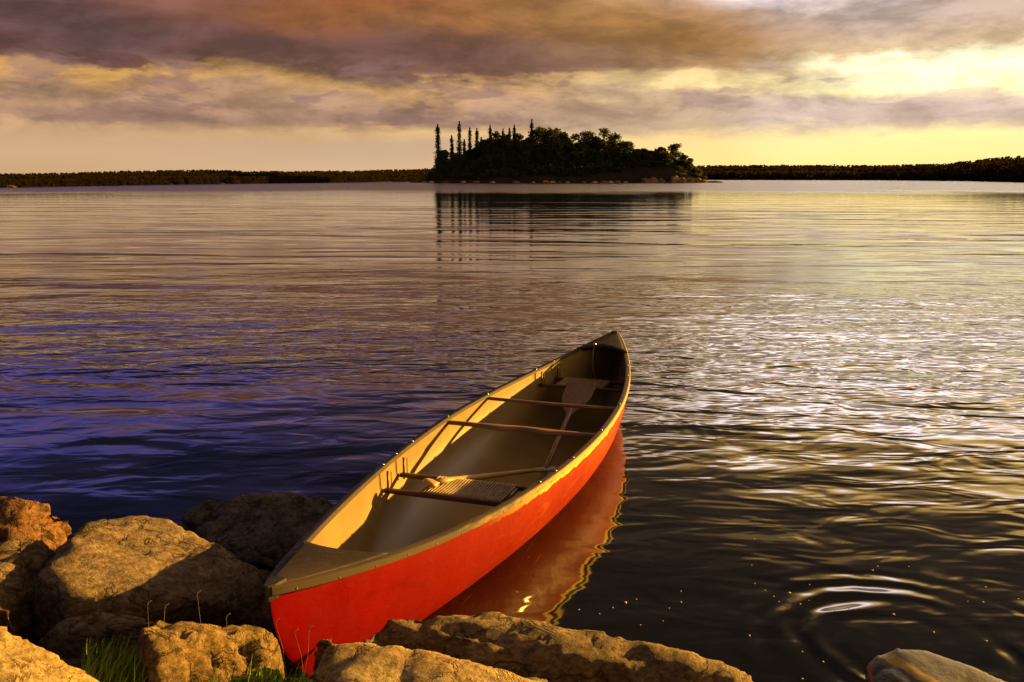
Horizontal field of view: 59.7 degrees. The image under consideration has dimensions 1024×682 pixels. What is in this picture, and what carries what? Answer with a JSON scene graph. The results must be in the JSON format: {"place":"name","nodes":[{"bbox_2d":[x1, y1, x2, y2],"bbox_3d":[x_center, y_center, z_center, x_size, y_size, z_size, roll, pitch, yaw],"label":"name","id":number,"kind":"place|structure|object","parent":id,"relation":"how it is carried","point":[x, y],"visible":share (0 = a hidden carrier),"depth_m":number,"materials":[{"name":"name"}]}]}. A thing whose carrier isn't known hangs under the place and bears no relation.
{"place":"outdoors","nodes":[
{"label":"outdoors","id":0,"kind":"place"},
{"bbox_2d":[60,625,347,681],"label":"shore ground","id":1,"kind":"structure","parent":0,"point":[74,662],"depth_m":2.46,"materials":[{"name":"green plant"}]},
{"bbox_2d":[0,607,13,635],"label":"stone","id":2,"kind":"object","parent":1,"relation":"on","point":[4,619],"visible":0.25,"depth_m":2.81,"materials":[{"name":"stone"}]},
{"bbox_2d":[0,538,55,642],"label":"boulder","id":3,"kind":"object","parent":1,"relation":"on","point":[22,564],"visible":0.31,"depth_m":3.02,"materials":[{"name":"beige stone"}]},
{"bbox_2d":[0,496,70,552],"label":"boulder","id":4,"kind":"object","parent":1,"relation":"on","point":[21,519],"visible":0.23,"depth_m":3.71,"materials":[{"name":"stone"}]},
{"bbox_2d":[0,626,98,681],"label":"boulder","id":5,"kind":"object","parent":1,"relation":"on","point":[24,660],"visible":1,"depth_m":2.10,"materials":[{"name":"stone"}]},
{"bbox_2d":[39,612,153,661],"bbox_3d":[-1.304,1.069,2.844,0.435,0.406,0.134,0,10,0],"label":"boulder","id":6,"kind":"object","parent":1,"relation":"on","point":[71,637],"visible":0.42,"depth_m":2.78,"materials":[{"name":"beige stone"}]},
{"bbox_2d":[31,515,281,649],"bbox_3d":[-1.235,0.999,3.231,0.813,0.598,0.683,0,10,0],"label":"boulder","id":7,"kind":"object","parent":1,"relation":"on","point":[130,565],"visible":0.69,"depth_m":3.11,"materials":[{"name":"beige stone"}]},
{"bbox_2d":[196,590,202,642],"bbox_3d":[-0.835,0.801,2.393,0.015,0.275,0.023,0,10,0],"label":"dry stalk","id":8,"kind":"object","parent":1,"relation":"on","point":[199,613],"visible":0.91,"depth_m":2.38,"materials":[{"name":"brown plant"}]},
{"bbox_2d":[137,620,284,681],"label":"boulder","id":9,"kind":"object","parent":1,"relation":"on","point":[169,646],"visible":0.94,"depth_m":2.39,"materials":[{"name":"brown stone"}]},
{"bbox_2d":[225,613,230,669],"bbox_3d":[-0.768,0.833,2.402,0.011,0.208,0.029,10,14,43],"label":"dry stalk","id":10,"kind":"object","parent":1,"relation":"on","point":[227,638],"visible":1,"depth_m":2.40,"materials":[{"name":"brown plant"}]},
{"bbox_2d":[182,492,333,572],"bbox_3d":[-1.200,1.033,4.057,0.770,0.545,0.891,0,10,0],"label":"boulder","id":11,"kind":"object","parent":1,"relation":"on","point":[268,531],"visible":0.34,"depth_m":4.04,"materials":[{"name":"stone"}]},
{"bbox_2d":[275,618,286,678],"bbox_3d":[-0.654,0.874,2.531,0.039,0.180,0.009,7,12,32],"label":"dry stalk","id":12,"kind":"object","parent":1,"relation":"on","point":[281,644],"visible":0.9,"depth_m":2.53,"materials":[{"name":"brown plant"}]},
{"bbox_2d":[309,639,331,678],"bbox_3d":[-0.557,0.990,2.612,0.095,0.268,0.041,4,11,23],"label":"stone","id":13,"kind":"object","parent":1,"relation":"on","point":[322,645],"visible":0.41,"depth_m":2.58,"materials":[{"name":"brown stone"}]},
{"bbox_2d":[313,642,538,681],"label":"boulder","id":14,"kind":"object","parent":1,"relation":"on","point":[361,662],"visible":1,"depth_m":2.43,"materials":[{"name":"stone"}]},
{"bbox_2d":[263,330,630,675],"bbox_3d":[0.057,0.591,4.994,0.944,0.552,4.924,3,11,18],"label":"canoe","id":15,"kind":"object","parent":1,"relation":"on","point":[393,536],"visible":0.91,"depth_m":4.10,"materials":[{"name":"plastic"}]},
{"bbox_2d":[423,466,556,487],"bbox_3d":[-0.075,0.688,4.585,0.080,0.036,1.060,26,13,36],"label":"paddle","id":16,"kind":"object","parent":15,"relation":"on","point":[432,483],"visible":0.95,"depth_m":4.48,"materials":[{"name":"wood"}]},
{"bbox_2d":[531,381,596,485],"bbox_3d":[0.319,0.532,5.510,0.210,0.030,1.703,2,17,12],"label":"paddle","id":17,"kind":"object","parent":15,"relation":"on","point":[579,392],"visible":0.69,"depth_m":5.96,"materials":[{"name":"brown wood"}]},
{"bbox_2d":[363,612,752,681],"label":"boulder","id":18,"kind":"object","parent":1,"relation":"on","point":[541,651],"visible":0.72,"depth_m":2.93,"materials":[{"name":"beige stone"}]},
{"bbox_2d":[26,179,908,186],"bbox_3d":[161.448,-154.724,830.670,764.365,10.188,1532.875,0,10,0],"label":"shore","id":19,"kind":"structure","parent":0,"point":[379,181],"depth_m":273.41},
{"bbox_2d":[0,155,1023,186],"bbox_3d":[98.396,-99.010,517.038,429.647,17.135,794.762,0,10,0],"label":"forest","id":20,"kind":"object","parent":19,"relation":"on","point":[1005,169],"visible":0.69,"depth_m":400.00,"materials":[{"name":"green plant"}]},
{"bbox_2d":[0,180,1023,681],"bbox_3d":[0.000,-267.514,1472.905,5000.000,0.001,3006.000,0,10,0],"label":"water","id":21,"kind":"structure","parent":0,"point":[820,370],"depth_m":7.96,"materials":[{"name":"blue liquid"}]},
{"bbox_2d":[0,0,1023,174],"label":"sky","id":22,"kind":"structure","parent":0,"point":[86,85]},
{"bbox_2d":[416,158,693,182],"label":"island","id":23,"kind":"structure","parent":0,"point":[633,174],"depth_m":322.91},
{"bbox_2d":[425,171,437,177],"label":"shrub","id":24,"kind":"object","parent":23,"relation":"on","point":[431,173],"visible":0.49,"depth_m":328.03,"materials":[{"name":"green plant"}]},
{"bbox_2d":[432,124,441,171],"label":"spruce tree","id":25,"kind":"object","parent":23,"relation":"on","point":[437,138],"visible":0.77,"depth_m":328.88,"materials":[{"name":"green plant"}]},
{"bbox_2d":[432,157,443,174],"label":"shrub","id":26,"kind":"object","parent":23,"relation":"on","point":[437,160],"visible":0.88,"depth_m":328.01,"materials":[{"name":"green plant"}]},
{"bbox_2d":[437,150,449,172],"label":"broadleaf tree","id":27,"kind":"object","parent":23,"relation":"on","point":[442,168],"visible":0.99,"depth_m":327.53,"materials":[{"name":"green plant"}]},
{"bbox_2d":[440,153,452,173],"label":"shrub","id":28,"kind":"object","parent":23,"relation":"on","point":[446,166],"visible":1,"depth_m":327.09,"materials":[{"name":"green plant"}]},
{"bbox_2d":[449,135,454,172],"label":"spruce tree","id":29,"kind":"object","parent":23,"relation":"on","point":[451,149],"visible":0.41,"depth_m":334.10,"materials":[{"name":"green plant"}]},
{"bbox_2d":[445,153,461,170],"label":"shrub","id":30,"kind":"object","parent":23,"relation":"on","point":[456,164],"visible":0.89,"depth_m":327.30,"materials":[{"name":"green plant"}]},
{"bbox_2d":[450,153,465,165],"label":"broadleaf tree","id":31,"kind":"object","parent":23,"relation":"on","point":[459,155],"visible":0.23,"depth_m":331.20,"materials":[{"name":"green plant"}]},
{"bbox_2d":[456,121,462,159],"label":"spruce tree","id":32,"kind":"object","parent":23,"relation":"on","point":[459,145],"visible":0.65,"depth_m":331.62,"materials":[{"name":"green plant"}]},
{"bbox_2d":[462,139,466,167],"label":"spruce tree","id":33,"kind":"object","parent":23,"relation":"on","point":[464,148],"visible":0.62,"depth_m":330.49,"materials":[{"name":"green plant"}]},
{"bbox_2d":[462,149,475,162],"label":"broadleaf tree","id":34,"kind":"object","parent":23,"relation":"on","point":[468,158],"visible":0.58,"depth_m":334.73,"materials":[{"name":"green plant"}]},
{"bbox_2d":[467,127,472,170],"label":"spruce tree","id":35,"kind":"object","parent":23,"relation":"on","point":[469,144],"visible":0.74,"depth_m":334.73,"materials":[{"name":"green plant"}]},
{"bbox_2d":[472,128,479,160],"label":"spruce tree","id":36,"kind":"object","parent":23,"relation":"on","point":[476,153],"visible":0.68,"depth_m":332.96,"materials":[{"name":"green plant"}]},
{"bbox_2d":[477,139,493,169],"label":"broadleaf tree","id":37,"kind":"object","parent":23,"relation":"on","point":[483,145],"visible":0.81,"depth_m":329.19,"materials":[{"name":"green plant"}]},
{"bbox_2d":[487,125,494,168],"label":"spruce tree","id":38,"kind":"object","parent":23,"relation":"on","point":[489,139],"visible":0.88,"depth_m":328.81,"materials":[{"name":"green plant"}]},
{"bbox_2d":[488,130,501,168],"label":"broadleaf tree","id":39,"kind":"object","parent":23,"relation":"on","point":[496,134],"visible":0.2,"depth_m":332.60,"materials":[{"name":"green plant"}]},
{"bbox_2d":[491,134,517,162],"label":"broadleaf tree","id":40,"kind":"object","parent":23,"relation":"on","point":[505,142],"visible":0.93,"depth_m":328.13,"materials":[{"name":"green plant"}]},
{"bbox_2d":[501,133,523,156],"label":"broadleaf tree","id":41,"kind":"object","parent":23,"relation":"on","point":[519,136],"visible":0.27,"depth_m":332.29,"materials":[{"name":"green plant"}]},
{"bbox_2d":[511,125,517,167],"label":"spruce tree","id":42,"kind":"object","parent":23,"relation":"on","point":[514,137],"visible":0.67,"depth_m":329.53,"materials":[{"name":"green plant"}]},
{"bbox_2d":[514,136,539,166],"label":"broadleaf tree","id":43,"kind":"object","parent":23,"relation":"on","point":[528,142],"visible":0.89,"depth_m":327.04,"materials":[{"name":"green plant"}]},
{"bbox_2d":[529,119,534,143],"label":"spruce tree","id":44,"kind":"object","parent":23,"relation":"on","point":[531,125],"visible":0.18,"depth_m":333.75,"materials":[{"name":"green plant"}]},
{"bbox_2d":[528,126,549,162],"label":"broadleaf tree","id":45,"kind":"object","parent":23,"relation":"on","point":[537,132],"visible":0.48,"depth_m":329.86,"materials":[{"name":"green plant"}]},
{"bbox_2d":[539,127,565,165],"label":"broadleaf tree","id":46,"kind":"object","parent":23,"relation":"on","point":[550,134],"visible":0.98,"depth_m":325.85,"materials":[{"name":"green plant"}]},
{"bbox_2d":[558,132,569,156],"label":"broadleaf tree","id":47,"kind":"object","parent":23,"relation":"on","point":[565,135],"visible":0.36,"depth_m":329.92,"materials":[{"name":"green plant"}]},
{"bbox_2d":[562,140,581,165],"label":"broadleaf tree","id":48,"kind":"object","parent":23,"relation":"on","point":[566,149],"visible":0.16,"depth_m":334.40,"materials":[{"name":"green plant"}]},
{"bbox_2d":[566,147,582,168],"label":"conifer tree","id":49,"kind":"object","parent":23,"relation":"on","point":[572,158],"visible":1,"depth_m":326.78,"materials":[{"name":"green plant"}]},
{"bbox_2d":[566,133,587,165],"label":"broadleaf tree","id":50,"kind":"object","parent":23,"relation":"on","point":[579,144],"visible":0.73,"depth_m":329.21,"materials":[{"name":"green plant"}]},
{"bbox_2d":[574,152,587,168],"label":"shrub","id":51,"kind":"object","parent":23,"relation":"on","point":[584,163],"visible":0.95,"depth_m":326.59,"materials":[{"name":"green plant"}]},
{"bbox_2d":[579,131,595,151],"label":"broadleaf tree","id":52,"kind":"object","parent":23,"relation":"on","point":[588,135],"visible":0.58,"depth_m":333.30,"materials":[{"name":"green plant"}]},
{"bbox_2d":[588,136,604,162],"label":"broadleaf tree","id":53,"kind":"object","parent":23,"relation":"on","point":[599,142],"visible":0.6,"depth_m":328.22,"materials":[{"name":"green plant"}]},
{"bbox_2d":[591,139,608,161],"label":"broadleaf tree","id":54,"kind":"object","parent":23,"relation":"on","point":[594,146],"visible":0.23,"depth_m":335.18,"materials":[{"name":"green plant"}]},
{"bbox_2d":[598,127,618,154],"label":"broadleaf tree","id":55,"kind":"object","parent":23,"relation":"on","point":[605,132],"visible":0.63,"depth_m":331.78,"materials":[{"name":"green plant"}]},
{"bbox_2d":[605,134,624,165],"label":"broadleaf tree","id":56,"kind":"object","parent":23,"relation":"on","point":[614,142],"visible":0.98,"depth_m":327.45,"materials":[{"name":"green plant"}]},
{"bbox_2d":[614,142,626,165],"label":"shrub","id":57,"kind":"object","parent":23,"relation":"on","point":[621,146],"visible":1,"depth_m":326.31,"materials":[{"name":"green plant"}]},
{"bbox_2d":[617,141,630,157],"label":"broadleaf tree","id":58,"kind":"object","parent":23,"relation":"on","point":[623,150],"visible":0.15,"depth_m":331.69,"materials":[{"name":"green plant"}]},
{"bbox_2d":[621,142,631,161],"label":"shrub","id":59,"kind":"object","parent":23,"relation":"on","point":[625,154],"visible":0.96,"depth_m":326.94,"materials":[{"name":"green plant"}]},
{"bbox_2d":[627,142,637,161],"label":"shrub","id":60,"kind":"object","parent":23,"relation":"on","point":[632,158],"visible":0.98,"depth_m":326.91,"materials":[{"name":"green plant"}]},
{"bbox_2d":[629,149,640,160],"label":"broadleaf tree","id":61,"kind":"object","parent":23,"relation":"on","point":[633,151],"visible":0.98,"depth_m":326.63,"materials":[{"name":"green plant"}]},
{"bbox_2d":[632,149,645,159],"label":"shrub","id":62,"kind":"object","parent":23,"relation":"on","point":[638,153],"visible":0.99,"depth_m":326.39,"materials":[{"name":"green plant"}]},
{"bbox_2d":[638,148,649,159],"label":"shrub","id":63,"kind":"object","parent":23,"relation":"on","point":[644,152],"visible":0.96,"depth_m":326.98,"materials":[{"name":"green plant"}]},
{"bbox_2d":[640,178,650,182],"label":"shore rock","id":64,"kind":"object","parent":23,"relation":"on","point":[645,180],"visible":0.59,"depth_m":320.48,"materials":[{"name":"brown stone"}]},
{"bbox_2d":[644,150,656,160],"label":"shrub","id":65,"kind":"object","parent":23,"relation":"on","point":[651,157],"visible":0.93,"depth_m":326.16,"materials":[{"name":"green plant"}]},
{"bbox_2d":[650,177,657,182],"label":"shore rock","id":66,"kind":"object","parent":23,"relation":"on","point":[653,179],"visible":0.56,"depth_m":320.54,"materials":[{"name":"brown stone"}]},
{"bbox_2d":[649,151,660,158],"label":"shrub","id":67,"kind":"object","parent":23,"relation":"on","point":[655,153],"visible":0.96,"depth_m":326.88,"materials":[{"name":"green plant"}]},
{"bbox_2d":[654,147,668,152],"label":"broadleaf tree","id":68,"kind":"object","parent":23,"relation":"on","point":[661,148],"visible":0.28,"depth_m":335.07,"materials":[{"name":"green plant"}]},
{"bbox_2d":[657,178,665,182],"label":"shore rock","id":69,"kind":"object","parent":23,"relation":"on","point":[660,180],"visible":0.5,"depth_m":320.74,"materials":[{"name":"brown stone"}]},
{"bbox_2d":[655,150,669,158],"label":"shrub","id":70,"kind":"object","parent":23,"relation":"on","point":[661,152],"visible":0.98,"depth_m":326.57,"materials":[{"name":"green plant"}]},
{"bbox_2d":[661,159,673,165],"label":"shrub","id":71,"kind":"object","parent":23,"relation":"on","point":[667,162],"visible":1,"depth_m":323.58,"materials":[{"name":"green plant"}]},
{"bbox_2d":[660,153,675,159],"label":"shrub","id":72,"kind":"object","parent":23,"relation":"on","point":[670,156],"visible":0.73,"depth_m":326.14,"materials":[{"name":"green plant"}]},
{"bbox_2d":[668,175,678,182],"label":"shore rock","id":73,"kind":"object","parent":23,"relation":"on","point":[674,179],"visible":0.48,"depth_m":320.50,"materials":[{"name":"brown stone"}]},
{"bbox_2d":[667,143,683,157],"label":"broadleaf tree","id":74,"kind":"object","parent":23,"relation":"on","point":[673,150],"visible":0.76,"depth_m":333.66,"materials":[{"name":"green plant"}]},
{"bbox_2d":[672,158,680,165],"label":"shrub","id":75,"kind":"object","parent":23,"relation":"on","point":[676,160],"visible":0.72,"depth_m":326.82,"materials":[{"name":"green plant"}]},
{"bbox_2d":[671,166,682,170],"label":"shrub","id":76,"kind":"object","parent":23,"relation":"on","point":[678,168],"visible":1,"depth_m":324.40,"materials":[{"name":"green plant"}]},
{"bbox_2d":[676,159,688,167],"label":"shrub","id":77,"kind":"object","parent":23,"relation":"on","point":[684,162],"visible":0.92,"depth_m":327.22,"materials":[{"name":"green plant"}]},
{"bbox_2d":[678,177,686,182],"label":"shore rock","id":78,"kind":"object","parent":23,"relation":"on","point":[682,180],"visible":0.48,"depth_m":320.38,"materials":[{"name":"brown stone"}]},
{"bbox_2d":[679,155,688,165],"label":"broadleaf tree","id":79,"kind":"object","parent":23,"relation":"on","point":[683,157],"visible":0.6,"depth_m":329.15,"materials":[{"name":"green plant"}]},
{"bbox_2d":[682,161,692,170],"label":"shrub","id":80,"kind":"object","parent":23,"relation":"on","point":[689,166],"visible":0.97,"depth_m":328.77,"materials":[{"name":"green plant"}]},
{"bbox_2d":[686,177,694,182],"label":"shore rock","id":81,"kind":"object","parent":23,"relation":"on","point":[690,180],"visible":0.57,"depth_m":320.37,"materials":[{"name":"brown stone"}]},
{"bbox_2d":[689,167,699,173],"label":"shrub","id":82,"kind":"object","parent":23,"relation":"on","point":[694,170],"visible":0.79,"depth_m":327.87,"materials":[{"name":"green plant"}]},
{"bbox_2d":[688,173,700,176],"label":"shrub","id":83,"kind":"object","parent":23,"relation":"on","point":[694,174],"visible":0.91,"depth_m":325.56,"materials":[{"name":"green plant"}]},
{"bbox_2d":[694,178,700,182],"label":"shore rock","id":84,"kind":"object","parent":23,"relation":"on","point":[697,180],"visible":0.57,"depth_m":320.66,"materials":[{"name":"brown stone"}]},
{"bbox_2d":[693,175,707,180],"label":"shrub","id":85,"kind":"object","parent":23,"relation":"on","point":[703,177],"visible":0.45,"depth_m":324.54,"materials":[{"name":"green plant"}]},
{"bbox_2d":[706,181,723,182],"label":"rock spit","id":86,"kind":"structure","parent":23,"relation":"on","point":[714,182],"depth_m":324.28,"materials":[{"name":"stone"}]},
{"bbox_2d":[865,648,1004,681],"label":"boulder","id":87,"kind":"object","parent":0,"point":[899,665],"visible":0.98,"depth_m":3.05,"materials":[{"name":"grey stone"}]}
]}

